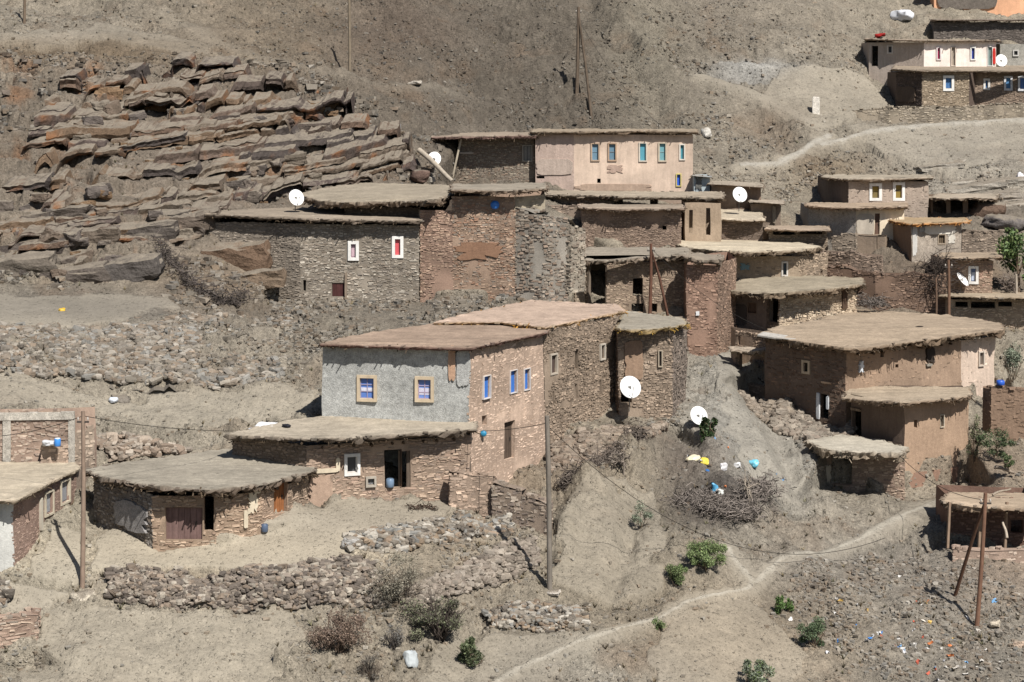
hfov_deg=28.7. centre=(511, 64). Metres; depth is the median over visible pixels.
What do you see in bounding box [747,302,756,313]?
window
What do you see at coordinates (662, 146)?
window
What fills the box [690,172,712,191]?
metal shed
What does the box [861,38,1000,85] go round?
white front house
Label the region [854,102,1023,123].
long terrace wall
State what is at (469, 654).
shrub
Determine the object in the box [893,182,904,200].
window
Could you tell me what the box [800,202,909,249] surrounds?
cream panel house
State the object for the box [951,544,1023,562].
pale garden wall
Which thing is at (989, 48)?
door
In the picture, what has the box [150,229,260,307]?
brush pile
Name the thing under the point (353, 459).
window
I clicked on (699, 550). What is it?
shrub
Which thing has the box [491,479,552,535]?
stone pile wall
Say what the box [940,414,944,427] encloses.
window
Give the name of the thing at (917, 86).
blue window house
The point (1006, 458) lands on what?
shrub
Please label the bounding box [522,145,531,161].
window
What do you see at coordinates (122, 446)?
yard rubble
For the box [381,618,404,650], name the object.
dry bush
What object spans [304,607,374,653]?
dry bush
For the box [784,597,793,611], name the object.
shrub
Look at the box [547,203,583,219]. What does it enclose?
terrace backing wall
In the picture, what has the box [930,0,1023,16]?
orange house
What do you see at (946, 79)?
window
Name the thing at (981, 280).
blue pane cottage
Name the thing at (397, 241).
window
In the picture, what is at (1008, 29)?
dark rubble house
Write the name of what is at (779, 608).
shrub
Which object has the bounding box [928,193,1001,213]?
goat shelter
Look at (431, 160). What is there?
log
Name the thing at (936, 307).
post
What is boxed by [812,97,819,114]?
marker post
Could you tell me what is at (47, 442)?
cloth
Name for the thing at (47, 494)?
window
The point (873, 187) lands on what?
window
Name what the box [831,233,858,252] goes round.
grey wall
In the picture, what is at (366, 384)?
window
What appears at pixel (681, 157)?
window
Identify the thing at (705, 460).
plastic bag
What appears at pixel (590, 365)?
stone house
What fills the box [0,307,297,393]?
great bank
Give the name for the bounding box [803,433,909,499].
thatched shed
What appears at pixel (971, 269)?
window
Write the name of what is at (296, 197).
satellite dish
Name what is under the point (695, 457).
plastic bag
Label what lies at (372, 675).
dry bush
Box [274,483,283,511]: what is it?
door
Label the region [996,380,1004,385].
tub
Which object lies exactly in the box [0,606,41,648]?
stone corner wall
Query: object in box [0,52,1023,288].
rock outcrop
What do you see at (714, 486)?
plastic bag
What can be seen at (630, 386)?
satellite dish
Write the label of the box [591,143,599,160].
window
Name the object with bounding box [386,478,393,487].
bucket
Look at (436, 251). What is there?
broad roof house
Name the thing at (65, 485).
window
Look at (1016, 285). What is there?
post
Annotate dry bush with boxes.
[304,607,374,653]
[355,651,383,681]
[366,551,427,604]
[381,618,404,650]
[398,587,467,641]
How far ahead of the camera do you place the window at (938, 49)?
175.98 m
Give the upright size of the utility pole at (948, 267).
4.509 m
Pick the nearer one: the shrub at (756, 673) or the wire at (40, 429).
the shrub at (756, 673)
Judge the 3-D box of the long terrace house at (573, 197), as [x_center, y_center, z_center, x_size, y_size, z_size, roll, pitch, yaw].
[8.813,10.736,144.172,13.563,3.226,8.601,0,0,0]
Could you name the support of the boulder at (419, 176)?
on the hillside
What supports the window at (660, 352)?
in the stone house at (590, 365)
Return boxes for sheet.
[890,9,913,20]
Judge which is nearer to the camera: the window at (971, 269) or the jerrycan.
the jerrycan
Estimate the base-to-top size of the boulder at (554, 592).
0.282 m
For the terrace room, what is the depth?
139.98 m
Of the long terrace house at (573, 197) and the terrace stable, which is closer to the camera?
the terrace stable
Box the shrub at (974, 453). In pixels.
[966,413,983,463]
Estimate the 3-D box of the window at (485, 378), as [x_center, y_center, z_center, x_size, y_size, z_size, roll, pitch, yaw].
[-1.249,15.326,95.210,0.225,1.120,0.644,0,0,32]
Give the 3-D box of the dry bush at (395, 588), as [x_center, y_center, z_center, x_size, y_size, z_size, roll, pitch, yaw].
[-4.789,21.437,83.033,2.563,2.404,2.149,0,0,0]
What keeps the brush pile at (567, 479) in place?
on the hillside
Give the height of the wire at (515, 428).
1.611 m
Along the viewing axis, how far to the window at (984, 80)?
171.78 m
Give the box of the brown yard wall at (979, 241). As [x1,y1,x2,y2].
[961,229,1004,261]
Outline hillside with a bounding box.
[0,0,1023,681]
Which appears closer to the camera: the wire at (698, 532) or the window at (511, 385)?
the wire at (698, 532)
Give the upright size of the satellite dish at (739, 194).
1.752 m
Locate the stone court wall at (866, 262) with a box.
[820,249,883,272]
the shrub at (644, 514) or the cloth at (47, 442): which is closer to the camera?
the cloth at (47, 442)
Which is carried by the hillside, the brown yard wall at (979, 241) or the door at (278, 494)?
the brown yard wall at (979, 241)
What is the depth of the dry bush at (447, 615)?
81.88 m
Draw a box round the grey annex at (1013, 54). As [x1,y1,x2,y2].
[996,44,1023,65]
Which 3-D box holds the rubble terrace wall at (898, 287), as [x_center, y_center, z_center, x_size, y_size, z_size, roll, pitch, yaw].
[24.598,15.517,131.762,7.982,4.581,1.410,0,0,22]
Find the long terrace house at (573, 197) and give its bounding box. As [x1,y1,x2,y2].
[545,190,726,223]
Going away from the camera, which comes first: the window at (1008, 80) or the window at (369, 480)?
the window at (369, 480)
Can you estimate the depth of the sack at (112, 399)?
98.16 m
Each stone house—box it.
[204,207,423,302]
[431,131,538,183]
[448,182,549,300]
[543,311,690,450]
[575,203,686,247]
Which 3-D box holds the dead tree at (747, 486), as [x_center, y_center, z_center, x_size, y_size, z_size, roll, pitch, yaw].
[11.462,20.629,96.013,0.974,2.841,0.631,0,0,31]
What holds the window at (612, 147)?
in the peach house at (630, 159)
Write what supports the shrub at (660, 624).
on the hillside
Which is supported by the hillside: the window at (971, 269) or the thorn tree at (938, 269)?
the thorn tree at (938, 269)
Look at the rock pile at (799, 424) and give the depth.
110.81 m
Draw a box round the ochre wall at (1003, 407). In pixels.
[982,385,1023,440]
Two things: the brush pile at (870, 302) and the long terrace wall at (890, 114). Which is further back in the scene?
the long terrace wall at (890, 114)
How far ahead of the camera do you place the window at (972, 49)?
175.89 m
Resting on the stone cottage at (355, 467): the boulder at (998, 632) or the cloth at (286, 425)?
the cloth at (286, 425)
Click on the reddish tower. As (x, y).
(711, 276)
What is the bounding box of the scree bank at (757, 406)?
[738,389,794,424]
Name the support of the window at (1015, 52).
in the grey annex at (1013, 54)
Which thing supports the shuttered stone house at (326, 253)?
on the hillside
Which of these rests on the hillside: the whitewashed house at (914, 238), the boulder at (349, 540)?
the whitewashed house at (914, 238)
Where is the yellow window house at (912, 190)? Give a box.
[817,174,933,217]
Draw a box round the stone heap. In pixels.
[0,576,14,607]
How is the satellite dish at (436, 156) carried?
on the loose stones
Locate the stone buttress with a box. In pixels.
[514,207,569,301]
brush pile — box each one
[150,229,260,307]
[405,498,437,510]
[554,417,657,491]
[655,469,796,523]
[857,292,892,309]
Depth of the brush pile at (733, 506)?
95.53 m
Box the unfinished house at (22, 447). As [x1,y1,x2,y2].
[0,407,96,477]
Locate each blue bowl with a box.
[480,430,486,436]
[491,201,498,208]
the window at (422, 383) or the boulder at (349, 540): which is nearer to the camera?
the boulder at (349, 540)
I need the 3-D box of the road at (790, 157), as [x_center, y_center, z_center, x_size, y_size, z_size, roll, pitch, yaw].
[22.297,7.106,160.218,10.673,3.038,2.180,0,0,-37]
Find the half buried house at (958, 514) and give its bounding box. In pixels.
[936,485,1023,547]
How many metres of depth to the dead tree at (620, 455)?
96.58 m
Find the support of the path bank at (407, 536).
on the hillside
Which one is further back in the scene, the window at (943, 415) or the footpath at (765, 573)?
the window at (943, 415)
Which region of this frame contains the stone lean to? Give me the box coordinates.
[728,327,765,397]
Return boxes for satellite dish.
[289,189,303,211]
[429,152,440,172]
[620,376,640,411]
[690,406,706,425]
[733,187,746,201]
[957,272,970,298]
[996,54,1006,66]
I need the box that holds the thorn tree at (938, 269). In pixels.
[904,242,977,299]
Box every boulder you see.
[69,589,95,601]
[111,394,130,403]
[341,535,359,548]
[407,80,421,84]
[410,169,429,183]
[547,589,560,595]
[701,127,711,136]
[969,200,1006,216]
[981,214,1023,230]
[988,619,1000,627]
[995,628,1002,636]
[1013,641,1023,647]
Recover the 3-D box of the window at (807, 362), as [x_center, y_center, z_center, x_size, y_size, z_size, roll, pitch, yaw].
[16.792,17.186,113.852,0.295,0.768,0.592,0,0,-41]
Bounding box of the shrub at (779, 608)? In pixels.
[774,595,784,614]
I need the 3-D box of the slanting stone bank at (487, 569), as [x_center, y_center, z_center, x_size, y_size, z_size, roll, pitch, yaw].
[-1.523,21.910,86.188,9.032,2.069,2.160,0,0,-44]
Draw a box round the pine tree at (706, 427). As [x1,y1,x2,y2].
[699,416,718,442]
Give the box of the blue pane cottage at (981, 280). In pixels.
[930,252,1003,307]
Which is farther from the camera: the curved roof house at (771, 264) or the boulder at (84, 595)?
the curved roof house at (771, 264)
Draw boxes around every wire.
[2,416,80,435]
[85,416,218,430]
[489,423,544,430]
[550,428,884,554]
[581,24,664,128]
[662,259,771,331]
[900,456,982,499]
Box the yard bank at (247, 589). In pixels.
[103,553,393,613]
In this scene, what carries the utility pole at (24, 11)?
on the hillside
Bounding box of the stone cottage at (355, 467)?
[223,416,479,506]
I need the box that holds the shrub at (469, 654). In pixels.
[456,636,484,667]
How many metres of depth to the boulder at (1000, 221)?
145.99 m
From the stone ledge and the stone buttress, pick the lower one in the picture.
the stone ledge
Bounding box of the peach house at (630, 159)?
[528,128,698,191]
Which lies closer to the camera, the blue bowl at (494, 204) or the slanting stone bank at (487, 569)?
the slanting stone bank at (487, 569)
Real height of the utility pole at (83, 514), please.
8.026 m
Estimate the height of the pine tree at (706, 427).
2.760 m
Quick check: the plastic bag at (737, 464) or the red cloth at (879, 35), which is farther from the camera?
the red cloth at (879, 35)
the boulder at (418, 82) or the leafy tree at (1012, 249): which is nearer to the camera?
the leafy tree at (1012, 249)
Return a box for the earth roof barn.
[86,449,318,551]
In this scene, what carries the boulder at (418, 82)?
on the hillside
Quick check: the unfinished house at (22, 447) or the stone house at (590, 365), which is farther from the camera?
the stone house at (590, 365)
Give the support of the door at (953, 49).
in the white front house at (946, 53)
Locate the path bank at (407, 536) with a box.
[342,509,515,553]
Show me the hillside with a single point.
(584, 534)
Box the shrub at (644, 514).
[631,499,653,527]
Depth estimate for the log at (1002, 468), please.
104.26 m
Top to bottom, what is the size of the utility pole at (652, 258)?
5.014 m
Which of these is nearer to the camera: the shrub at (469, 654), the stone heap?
the shrub at (469, 654)
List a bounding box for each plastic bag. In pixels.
[686,454,700,461]
[700,457,708,464]
[711,483,717,492]
[720,462,727,470]
[734,462,740,467]
[749,459,758,467]
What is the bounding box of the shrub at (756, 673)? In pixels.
[741,658,774,681]
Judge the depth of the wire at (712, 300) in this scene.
119.95 m
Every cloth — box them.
[42,440,53,445]
[249,422,275,428]
[282,424,290,427]
[875,33,885,37]
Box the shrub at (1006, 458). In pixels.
[1002,452,1014,470]
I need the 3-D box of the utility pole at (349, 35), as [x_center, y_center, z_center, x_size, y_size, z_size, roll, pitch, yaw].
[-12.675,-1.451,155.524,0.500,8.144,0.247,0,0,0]
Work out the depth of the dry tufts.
90.80 m
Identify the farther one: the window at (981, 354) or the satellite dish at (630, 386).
the window at (981, 354)
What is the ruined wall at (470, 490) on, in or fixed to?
on the hillside
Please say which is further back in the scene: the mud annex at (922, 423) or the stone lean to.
the stone lean to
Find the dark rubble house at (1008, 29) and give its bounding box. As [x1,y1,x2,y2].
[929,19,1023,43]
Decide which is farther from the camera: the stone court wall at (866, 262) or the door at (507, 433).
the stone court wall at (866, 262)
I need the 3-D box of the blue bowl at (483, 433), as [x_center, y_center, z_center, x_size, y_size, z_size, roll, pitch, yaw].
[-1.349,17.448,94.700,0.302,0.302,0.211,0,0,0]
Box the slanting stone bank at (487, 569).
[400,531,541,609]
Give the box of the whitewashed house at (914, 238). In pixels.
[888,217,971,262]
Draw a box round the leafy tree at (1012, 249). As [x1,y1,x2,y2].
[995,227,1023,291]
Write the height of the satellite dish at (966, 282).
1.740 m
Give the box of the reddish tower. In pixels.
[680,252,736,356]
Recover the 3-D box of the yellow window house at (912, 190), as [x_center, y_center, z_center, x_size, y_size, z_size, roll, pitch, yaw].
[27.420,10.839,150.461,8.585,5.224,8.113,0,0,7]
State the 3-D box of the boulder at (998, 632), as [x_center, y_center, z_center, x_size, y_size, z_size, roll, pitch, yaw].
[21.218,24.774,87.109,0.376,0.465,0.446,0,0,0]
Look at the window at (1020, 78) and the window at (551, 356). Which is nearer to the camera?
the window at (551, 356)
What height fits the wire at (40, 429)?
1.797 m
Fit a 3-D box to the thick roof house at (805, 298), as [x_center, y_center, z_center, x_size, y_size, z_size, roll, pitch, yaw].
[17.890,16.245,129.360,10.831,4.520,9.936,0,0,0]
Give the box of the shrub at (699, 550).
[685,538,728,571]
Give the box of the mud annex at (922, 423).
[841,385,974,487]
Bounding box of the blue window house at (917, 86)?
[887,65,1023,106]
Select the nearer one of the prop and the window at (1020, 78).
the prop
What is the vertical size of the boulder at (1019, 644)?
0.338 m
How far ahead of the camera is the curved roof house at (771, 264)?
133.85 m
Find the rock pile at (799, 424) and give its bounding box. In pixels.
[767,397,858,440]
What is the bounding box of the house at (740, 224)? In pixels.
[721,209,766,255]
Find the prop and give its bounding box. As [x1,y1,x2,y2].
[1002,522,1007,537]
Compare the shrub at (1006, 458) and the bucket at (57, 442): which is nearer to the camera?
the bucket at (57, 442)
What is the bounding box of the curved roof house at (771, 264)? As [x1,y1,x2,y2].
[677,238,828,278]
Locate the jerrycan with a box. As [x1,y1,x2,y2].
[261,523,267,531]
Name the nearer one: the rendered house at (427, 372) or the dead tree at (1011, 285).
the rendered house at (427, 372)
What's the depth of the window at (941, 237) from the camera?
139.38 m
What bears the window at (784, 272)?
in the curved roof house at (771, 264)
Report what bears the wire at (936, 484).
attached to the utility pole at (983, 512)
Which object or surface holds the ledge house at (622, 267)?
on the hillside
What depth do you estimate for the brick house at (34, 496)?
86.03 m
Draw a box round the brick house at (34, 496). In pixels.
[0,459,88,571]
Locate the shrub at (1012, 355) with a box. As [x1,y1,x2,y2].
[1002,341,1023,382]
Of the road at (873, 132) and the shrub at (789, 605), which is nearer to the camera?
the shrub at (789, 605)
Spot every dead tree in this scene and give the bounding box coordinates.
[608,440,632,474]
[741,466,757,506]
[994,269,1022,292]
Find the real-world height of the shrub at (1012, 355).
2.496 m
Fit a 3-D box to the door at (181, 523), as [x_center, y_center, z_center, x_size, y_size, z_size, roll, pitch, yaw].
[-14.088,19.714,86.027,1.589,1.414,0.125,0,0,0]
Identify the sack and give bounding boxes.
[108,397,117,402]
[403,650,418,667]
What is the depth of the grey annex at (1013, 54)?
180.42 m
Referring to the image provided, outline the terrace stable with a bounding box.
[938,291,1023,329]
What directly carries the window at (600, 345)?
in the stone house at (590, 365)
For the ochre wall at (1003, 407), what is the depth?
109.50 m
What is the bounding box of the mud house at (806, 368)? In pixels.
[756,309,1006,427]
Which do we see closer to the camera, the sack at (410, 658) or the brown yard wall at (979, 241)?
the sack at (410, 658)
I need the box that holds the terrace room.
[763,225,831,255]
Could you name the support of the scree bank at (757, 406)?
on the hillside
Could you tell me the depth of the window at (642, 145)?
150.19 m
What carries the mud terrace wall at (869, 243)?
on the hillside
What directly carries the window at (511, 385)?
in the rendered house at (427, 372)
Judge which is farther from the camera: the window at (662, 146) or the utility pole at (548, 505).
the window at (662, 146)
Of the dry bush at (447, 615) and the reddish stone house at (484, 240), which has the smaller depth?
the dry bush at (447, 615)
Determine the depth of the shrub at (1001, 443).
106.49 m
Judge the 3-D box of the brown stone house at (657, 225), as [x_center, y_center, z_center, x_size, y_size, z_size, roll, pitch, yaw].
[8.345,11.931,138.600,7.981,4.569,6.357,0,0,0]
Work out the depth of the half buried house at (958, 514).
98.06 m
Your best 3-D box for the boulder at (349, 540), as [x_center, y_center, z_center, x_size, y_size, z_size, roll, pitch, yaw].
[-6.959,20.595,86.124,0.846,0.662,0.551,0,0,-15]
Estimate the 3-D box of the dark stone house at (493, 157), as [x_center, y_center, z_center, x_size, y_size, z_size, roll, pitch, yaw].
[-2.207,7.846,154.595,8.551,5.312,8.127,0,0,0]
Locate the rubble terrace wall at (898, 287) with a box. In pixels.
[827,264,946,314]
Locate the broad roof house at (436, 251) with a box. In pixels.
[302,182,454,302]
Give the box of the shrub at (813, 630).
[795,615,825,647]
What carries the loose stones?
on the hillside
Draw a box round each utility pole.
[23,0,25,23]
[77,411,88,588]
[348,0,350,70]
[545,416,551,589]
[575,7,592,118]
[647,243,668,315]
[945,260,952,314]
[953,493,990,625]
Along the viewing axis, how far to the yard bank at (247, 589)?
83.09 m
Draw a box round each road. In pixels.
[739,133,832,170]
[819,117,1023,149]
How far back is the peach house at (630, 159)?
150.32 m
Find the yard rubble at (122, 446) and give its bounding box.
[96,431,192,461]
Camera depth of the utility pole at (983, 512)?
87.77 m
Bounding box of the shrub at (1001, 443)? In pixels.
[976,427,1016,459]
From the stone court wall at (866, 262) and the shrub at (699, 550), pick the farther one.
the stone court wall at (866, 262)
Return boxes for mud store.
[747,199,785,226]
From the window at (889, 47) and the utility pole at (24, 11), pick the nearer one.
the utility pole at (24, 11)
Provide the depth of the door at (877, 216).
142.55 m
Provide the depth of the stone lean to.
118.90 m
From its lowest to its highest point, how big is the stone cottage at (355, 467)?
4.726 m
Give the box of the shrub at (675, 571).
[665,563,687,585]
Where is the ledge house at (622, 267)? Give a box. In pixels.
[574,246,692,316]
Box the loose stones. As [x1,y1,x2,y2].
[0,0,1023,681]
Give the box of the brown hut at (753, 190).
[706,180,765,209]
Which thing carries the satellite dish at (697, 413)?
on the hillside
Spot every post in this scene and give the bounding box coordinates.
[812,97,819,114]
[935,278,937,313]
[1015,274,1017,299]
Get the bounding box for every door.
[166,507,202,538]
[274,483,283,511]
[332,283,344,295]
[406,451,409,486]
[504,421,510,458]
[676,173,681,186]
[875,213,879,233]
[951,47,955,65]
[987,46,992,65]
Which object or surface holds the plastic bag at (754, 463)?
on the hillside
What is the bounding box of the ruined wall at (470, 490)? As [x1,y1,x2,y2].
[448,468,496,517]
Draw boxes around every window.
[44,489,54,517]
[60,477,70,505]
[344,453,359,475]
[348,241,358,260]
[357,375,376,401]
[365,476,375,487]
[392,236,402,257]
[415,376,433,402]
[482,374,490,399]
[509,369,517,393]
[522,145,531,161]
[523,368,530,390]
[549,353,557,374]
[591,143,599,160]
[599,343,605,360]
[608,143,616,160]
[639,142,646,161]
[658,142,666,161]
[658,350,662,366]
[679,144,684,159]
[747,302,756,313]
[781,262,787,275]
[801,360,809,373]
[869,183,881,200]
[887,45,892,53]
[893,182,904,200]
[936,47,940,59]
[938,234,945,244]
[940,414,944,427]
[943,75,953,90]
[968,266,978,283]
[970,47,975,59]
[978,351,984,366]
[983,79,989,89]
[1004,76,1012,90]
[1013,50,1018,55]
[1018,76,1023,90]
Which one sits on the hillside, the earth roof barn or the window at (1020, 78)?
the earth roof barn
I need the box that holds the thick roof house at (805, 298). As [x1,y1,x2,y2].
[730,275,866,330]
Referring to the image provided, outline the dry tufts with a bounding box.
[1,0,1021,681]
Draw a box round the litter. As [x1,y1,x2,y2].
[687,437,1000,679]
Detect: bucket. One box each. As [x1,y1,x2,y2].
[54,438,60,446]
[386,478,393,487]
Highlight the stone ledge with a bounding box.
[40,443,68,462]
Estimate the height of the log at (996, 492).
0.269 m
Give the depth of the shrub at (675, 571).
87.02 m
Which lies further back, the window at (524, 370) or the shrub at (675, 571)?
the window at (524, 370)
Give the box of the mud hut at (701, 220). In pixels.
[681,200,721,241]
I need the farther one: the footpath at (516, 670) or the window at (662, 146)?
the window at (662, 146)
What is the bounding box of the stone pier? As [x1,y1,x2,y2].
[565,220,585,292]
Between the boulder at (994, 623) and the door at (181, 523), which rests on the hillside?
the boulder at (994, 623)
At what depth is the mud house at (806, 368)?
114.95 m
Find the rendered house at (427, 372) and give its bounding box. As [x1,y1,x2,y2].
[317,300,627,481]
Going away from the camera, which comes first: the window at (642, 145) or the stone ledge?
the stone ledge
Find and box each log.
[417,148,453,182]
[992,488,1010,495]
[993,465,1014,473]
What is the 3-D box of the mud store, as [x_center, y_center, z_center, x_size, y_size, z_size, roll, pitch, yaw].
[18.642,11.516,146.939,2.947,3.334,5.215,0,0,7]
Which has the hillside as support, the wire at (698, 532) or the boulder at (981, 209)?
the boulder at (981, 209)
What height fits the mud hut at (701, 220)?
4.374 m
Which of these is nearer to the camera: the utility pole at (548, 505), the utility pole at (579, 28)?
the utility pole at (548, 505)
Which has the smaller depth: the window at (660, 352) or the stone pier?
the window at (660, 352)
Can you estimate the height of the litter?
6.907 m
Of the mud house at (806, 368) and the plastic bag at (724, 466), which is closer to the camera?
the plastic bag at (724, 466)
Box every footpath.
[491,546,756,681]
[754,500,935,583]
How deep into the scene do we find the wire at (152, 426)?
86.92 m
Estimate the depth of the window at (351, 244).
119.31 m
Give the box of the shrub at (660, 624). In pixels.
[652,616,667,630]
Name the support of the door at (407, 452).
in the stone cottage at (355, 467)
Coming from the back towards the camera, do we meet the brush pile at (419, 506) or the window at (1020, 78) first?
the window at (1020, 78)
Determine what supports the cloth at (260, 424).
on the stone cottage at (355, 467)
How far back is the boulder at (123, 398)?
98.51 m
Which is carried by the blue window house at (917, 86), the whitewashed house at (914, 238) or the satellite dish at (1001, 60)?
the satellite dish at (1001, 60)
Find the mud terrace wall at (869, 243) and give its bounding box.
[854,233,888,253]
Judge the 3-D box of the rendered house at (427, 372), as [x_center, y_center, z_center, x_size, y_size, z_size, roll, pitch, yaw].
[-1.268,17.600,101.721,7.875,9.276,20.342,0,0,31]
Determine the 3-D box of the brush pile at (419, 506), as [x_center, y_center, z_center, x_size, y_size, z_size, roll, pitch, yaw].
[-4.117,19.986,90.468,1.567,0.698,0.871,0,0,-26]
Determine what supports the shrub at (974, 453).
on the hillside
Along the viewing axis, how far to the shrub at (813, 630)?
84.91 m
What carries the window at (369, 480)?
in the stone cottage at (355, 467)
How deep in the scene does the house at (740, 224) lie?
140.43 m
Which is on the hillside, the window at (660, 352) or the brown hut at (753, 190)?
the brown hut at (753, 190)

